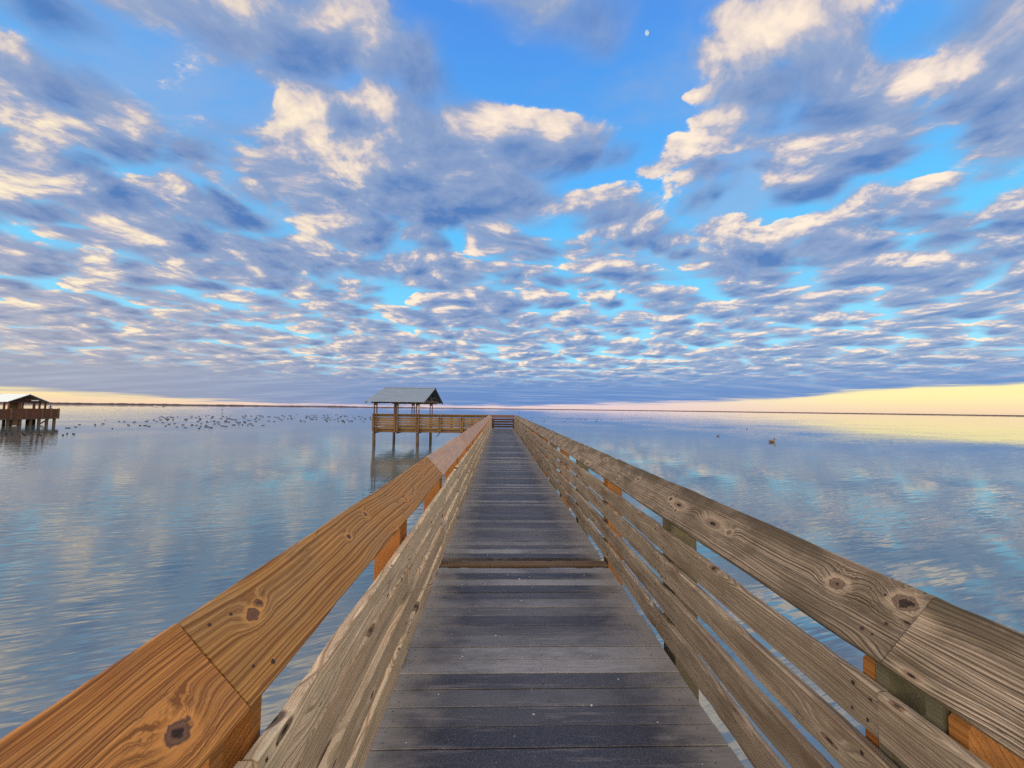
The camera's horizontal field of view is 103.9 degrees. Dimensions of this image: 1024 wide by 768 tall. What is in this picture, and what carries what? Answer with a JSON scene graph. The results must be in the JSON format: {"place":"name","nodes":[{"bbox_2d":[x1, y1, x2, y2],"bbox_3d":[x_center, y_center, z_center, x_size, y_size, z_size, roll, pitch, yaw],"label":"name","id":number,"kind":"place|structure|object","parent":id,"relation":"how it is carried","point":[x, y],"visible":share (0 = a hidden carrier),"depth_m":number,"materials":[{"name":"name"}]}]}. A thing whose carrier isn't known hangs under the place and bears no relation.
{"place":"outdoors","nodes":[
{"label":"outdoors","id":0,"kind":"place"},
{"bbox_2d":[0,404,1023,767],"bbox_3d":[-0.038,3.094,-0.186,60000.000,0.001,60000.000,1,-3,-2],"label":"water","id":1,"kind":"structure","parent":0,"point":[132,530],"depth_m":13.44,"materials":[{"name":"blue liquid"}]},
{"bbox_2d":[0,394,59,425],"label":"shelter","id":2,"kind":"object","parent":1,"relation":"in","point":[15,412],"visible":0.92,"depth_m":54.23,"materials":[{"name":"brown wood"}]},
{"bbox_2d":[365,387,465,445],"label":"covered platform","id":3,"kind":"structure","parent":1,"relation":"in","point":[397,396],"depth_m":31.89,"materials":[{"name":"grey wood"}]},
{"bbox_2d":[372,414,490,431],"bbox_3d":[-6.338,3.079,31.651,9.347,1.377,0.233,1,-3,-2],"label":"railing","id":4,"kind":"object","parent":3,"relation":"attached to","point":[422,420],"visible":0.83,"depth_m":31.67,"materials":[{"name":"beige wood"}]},
{"bbox_2d":[364,428,744,767],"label":"boardwalk","id":5,"kind":"structure","parent":1,"relation":"in","point":[535,642],"depth_m":2.68,"materials":[{"name":"grey wood"}]},
{"bbox_2d":[0,415,491,767],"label":"railing","id":6,"kind":"object","parent":5,"relation":"attached to","point":[188,691],"visible":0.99,"depth_m":1.25,"materials":[{"name":"brown wood"}]},
{"bbox_2d":[429,414,514,429],"bbox_3d":[-3.446,3.205,33.331,7.400,1.318,0.231,1,-3,-2],"label":"railing","id":7,"kind":"object","parent":5,"relation":"attached to","point":[499,417],"visible":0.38,"depth_m":33.32,"materials":[{"name":"brown wood"}]},
{"bbox_2d":[514,415,1023,767],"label":"railing","id":8,"kind":"object","parent":5,"relation":"attached to","point":[937,682],"visible":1,"depth_m":1.65,"materials":[{"name":"brown wood"}]},
{"bbox_2d":[0,402,1023,415],"bbox_3d":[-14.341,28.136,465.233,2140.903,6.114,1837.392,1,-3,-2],"label":"shore","id":9,"kind":"structure","parent":0,"point":[427,407],"depth_m":933.82,"materials":[{"name":"beige sand"}]},
{"bbox_2d":[0,0,1023,413],"label":"sky","id":10,"kind":"structure","parent":0,"point":[730,205],"materials":[{"name":"blue"}]}
]}

